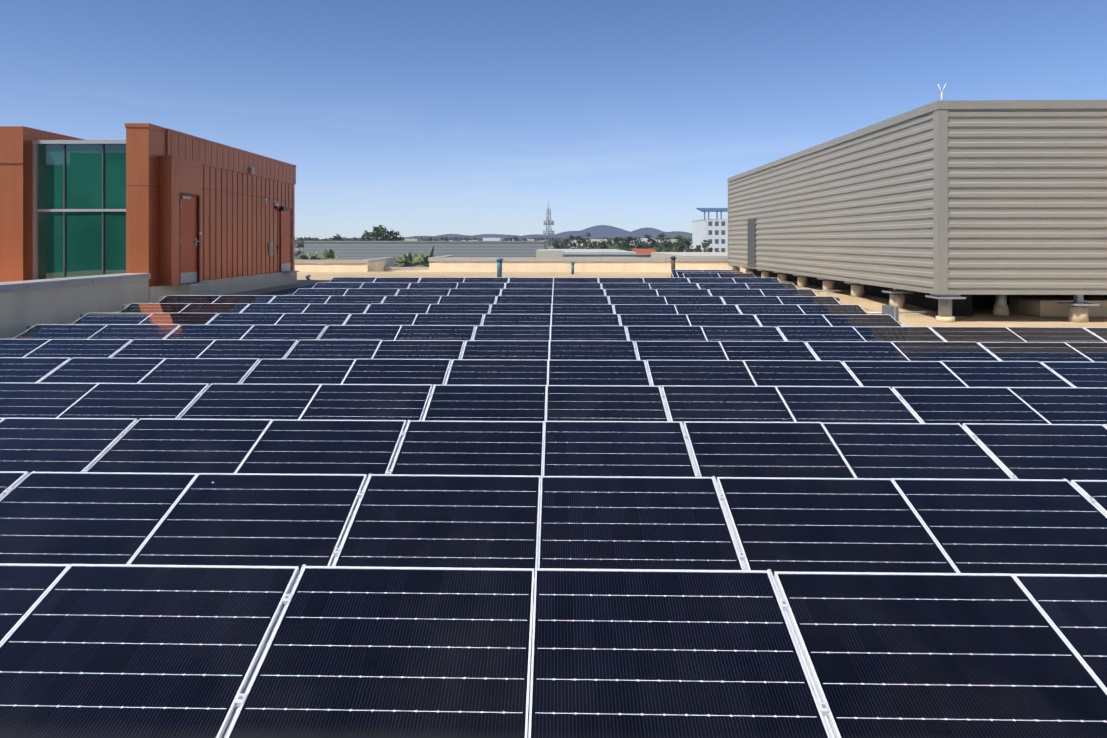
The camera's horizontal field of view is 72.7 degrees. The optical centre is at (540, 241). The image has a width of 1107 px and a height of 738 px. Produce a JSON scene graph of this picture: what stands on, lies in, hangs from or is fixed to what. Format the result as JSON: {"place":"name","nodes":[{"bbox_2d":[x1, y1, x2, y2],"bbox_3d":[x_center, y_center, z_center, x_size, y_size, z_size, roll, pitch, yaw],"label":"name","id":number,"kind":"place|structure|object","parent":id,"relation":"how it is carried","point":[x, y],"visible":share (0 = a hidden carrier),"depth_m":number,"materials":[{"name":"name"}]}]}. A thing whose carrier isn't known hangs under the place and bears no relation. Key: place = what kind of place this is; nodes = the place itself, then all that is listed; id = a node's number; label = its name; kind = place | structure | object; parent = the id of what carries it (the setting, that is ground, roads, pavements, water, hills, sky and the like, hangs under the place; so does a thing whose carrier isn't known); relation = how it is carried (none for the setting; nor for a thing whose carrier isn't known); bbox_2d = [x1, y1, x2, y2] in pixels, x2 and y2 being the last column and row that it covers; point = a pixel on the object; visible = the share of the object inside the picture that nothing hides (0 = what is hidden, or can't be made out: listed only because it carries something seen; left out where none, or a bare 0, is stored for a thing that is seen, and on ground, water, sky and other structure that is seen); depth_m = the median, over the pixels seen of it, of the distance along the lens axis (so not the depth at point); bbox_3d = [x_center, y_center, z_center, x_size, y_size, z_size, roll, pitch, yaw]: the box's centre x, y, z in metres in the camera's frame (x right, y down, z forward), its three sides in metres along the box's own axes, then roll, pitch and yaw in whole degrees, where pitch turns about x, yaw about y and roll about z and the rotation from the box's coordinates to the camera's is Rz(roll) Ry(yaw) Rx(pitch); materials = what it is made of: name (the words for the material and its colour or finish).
{"place":"outdoors","nodes":[
{"label":"outdoors","id":0,"kind":"place"},
{"bbox_2d":[303,241,546,266],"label":"long grey building","id":1,"kind":"structure","parent":0,"point":[355,250],"depth_m":150.54,"materials":[{"name":"grey metal"}]},
{"bbox_2d":[295,243,571,259],"bbox_3d":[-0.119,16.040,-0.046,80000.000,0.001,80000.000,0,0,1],"label":"shrubs","id":2,"kind":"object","parent":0,"point":[297,249],"depth_m":1540.75,"materials":[{"name":"green plant"}]},
{"bbox_2d":[543,205,554,248],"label":"telecom tower","id":3,"kind":"structure","parent":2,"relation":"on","point":[548,223],"depth_m":299.44,"materials":[{"name":"grey metal"}]},
{"bbox_2d":[225,272,1106,731],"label":"roof","id":4,"kind":"structure","parent":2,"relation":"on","point":[869,302],"depth_m":18.92,"materials":[{"name":"beige concrete"}]},
{"bbox_2d":[52,288,214,323],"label":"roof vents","id":5,"kind":"object","parent":4,"relation":"on","point":[211,290],"visible":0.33,"depth_m":18.87,"materials":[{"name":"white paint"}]},
{"bbox_2d":[0,272,296,337],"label":"parapet wall","id":6,"kind":"structure","parent":4,"relation":"on","point":[20,311],"depth_m":14.74,"materials":[{"name":"grey concrete"}]},
{"bbox_2d":[0,273,150,292],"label":"parapet coping","id":7,"kind":"object","parent":6,"relation":"on","point":[12,286],"visible":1,"depth_m":14.03,"materials":[{"name":"metal"}]},
{"bbox_2d":[125,123,295,286],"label":"building wall","id":8,"kind":"structure","parent":4,"relation":"on","point":[232,216],"depth_m":19.25,"materials":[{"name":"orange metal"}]},
{"bbox_2d":[178,167,298,285],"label":"wall fixtures","id":9,"kind":"object","parent":8,"relation":"attached to","point":[187,278],"visible":0.79,"depth_m":18.54,"materials":[{"name":"metal"}]},
{"bbox_2d":[257,284,314,295],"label":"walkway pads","id":10,"kind":"object","parent":4,"relation":"on","point":[285,291],"visible":0.33,"depth_m":21.61,"materials":[{"name":"grey concrete"}]},
{"bbox_2d":[0,281,937,338],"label":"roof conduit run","id":11,"kind":"object","parent":4,"relation":"on","point":[893,312],"visible":0.23,"depth_m":14.56,"materials":[{"name":"metal"}]},
{"bbox_2d":[305,256,675,279],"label":"vent pipes","id":12,"kind":"object","parent":4,"relation":"on","point":[499,266],"visible":0.67,"depth_m":29.90,"materials":[{"name":"grey"}]},
{"bbox_2d":[295,260,744,271],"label":"parapet wall","id":13,"kind":"structure","parent":4,"relation":"on","point":[552,266],"depth_m":35.47,"materials":[{"name":"beige concrete"}]},
{"bbox_2d":[295,255,727,268],"bbox_3d":[7.785,1.115,38.252,46.000,0.687,6.052,0,0,1],"label":"parapet coping","id":14,"kind":"object","parent":13,"relation":"on","point":[447,258],"visible":0.42,"depth_m":35.51,"materials":[{"name":"metal"}]},
{"bbox_2d":[3,278,1095,737],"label":"solar racking","id":15,"kind":"object","parent":4,"relation":"on","point":[785,606],"visible":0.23,"depth_m":4.64,"materials":[{"name":"silver metal"}]},
{"bbox_2d":[0,270,1106,737],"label":"solar panel frames","id":16,"kind":"structure","parent":4,"relation":"on","point":[534,584],"depth_m":5.26,"materials":[{"name":"silver metal"}]},
{"bbox_2d":[0,270,1106,737],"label":"solar panels","id":17,"kind":"object","parent":16,"relation":"in","point":[126,652],"visible":0.98,"depth_m":4.76,"materials":[{"name":"blue glass"}]},
{"bbox_2d":[798,288,1026,314],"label":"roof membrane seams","id":18,"kind":"object","parent":4,"relation":"on","point":[866,309],"visible":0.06,"depth_m":16.17,"materials":[{"name":"beige"}]},
{"bbox_2d":[729,265,1099,322],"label":"support piers","id":19,"kind":"structure","parent":4,"relation":"on","point":[1078,311],"depth_m":15.31,"materials":[{"name":"concrete"}]},
{"bbox_2d":[727,100,1106,294],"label":"louvered equipment enclosure","id":20,"kind":"object","parent":19,"relation":"on","point":[973,197],"visible":1,"depth_m":14.95,"materials":[{"name":"grey metal"}]},
{"bbox_2d":[938,83,945,99],"bbox_3d":[8.127,-2.992,15.214,0.165,0.403,0.036,0,0,1],"label":"roof mast","id":21,"kind":"object","parent":20,"relation":"on","point":[941,91],"visible":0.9,"depth_m":15.20,"materials":[{"name":"white metal"}]},
{"bbox_2d":[753,269,1106,316],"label":"screen plant","id":22,"kind":"object","parent":4,"relation":"on","point":[1041,305],"visible":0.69,"depth_m":16.36,"materials":[{"name":"metal"}]},
{"bbox_3d":[-12.442,8.525,18.249,6.500,15.030,16.000,0,0,1],"label":"upper roof slab","id":23,"kind":"object","parent":2,"relation":"on","visible":0},
{"bbox_2d":[0,126,84,281],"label":"curtain wall building","id":24,"kind":"structure","parent":23,"relation":"on","point":[16,204],"depth_m":17.86,"materials":[{"name":"orange metal"}]},
{"bbox_2d":[32,140,125,279],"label":"curtain wall mullions","id":25,"kind":"object","parent":24,"relation":"attached to","point":[35,143],"visible":0.54,"depth_m":18.18,"materials":[{"name":"silver metal"}]},
{"bbox_2d":[38,144,125,278],"bbox_3d":[-10.701,-0.680,18.208,3.018,3.339,0.001,0,0,1],"label":"curtain wall glass","id":26,"kind":"object","parent":25,"relation":"in","point":[83,190],"visible":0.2,"depth_m":18.22,"materials":[{"name":"green glass"}]},
{"bbox_2d":[329,225,691,239],"bbox_3d":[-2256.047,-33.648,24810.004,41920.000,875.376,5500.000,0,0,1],"label":"mountains","id":27,"kind":"structure","parent":0,"point":[597,231],"depth_m":21967.96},
{"bbox_2d":[405,234,691,241],"bbox_3d":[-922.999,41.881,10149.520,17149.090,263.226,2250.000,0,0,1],"label":"trees","id":28,"kind":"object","parent":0,"point":[686,236],"depth_m":8965.27,"materials":[{"name":"green plant"}]},
{"bbox_2d":[0,0,1106,239],"label":"sky","id":29,"kind":"structure","parent":0,"point":[410,118],"materials":[{"name":"blue"}]},
{"bbox_2d":[404,238,727,256],"bbox_3d":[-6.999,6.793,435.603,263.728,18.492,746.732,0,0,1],"label":"city blocks","id":30,"kind":"structure","parent":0,"point":[580,253],"depth_m":87.06,"materials":[{"name":"paint"}]},
{"bbox_2d":[630,249,656,256],"bbox_3d":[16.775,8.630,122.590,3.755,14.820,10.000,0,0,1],"label":"tile roof house","id":31,"kind":"structure","parent":0,"point":[643,252],"depth_m":120.14,"materials":[{"name":"tile"}]},
{"bbox_2d":[692,208,727,251],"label":"office block","id":32,"kind":"structure","parent":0,"point":[714,232],"depth_m":298.96,"materials":[{"name":"white"}]}
]}

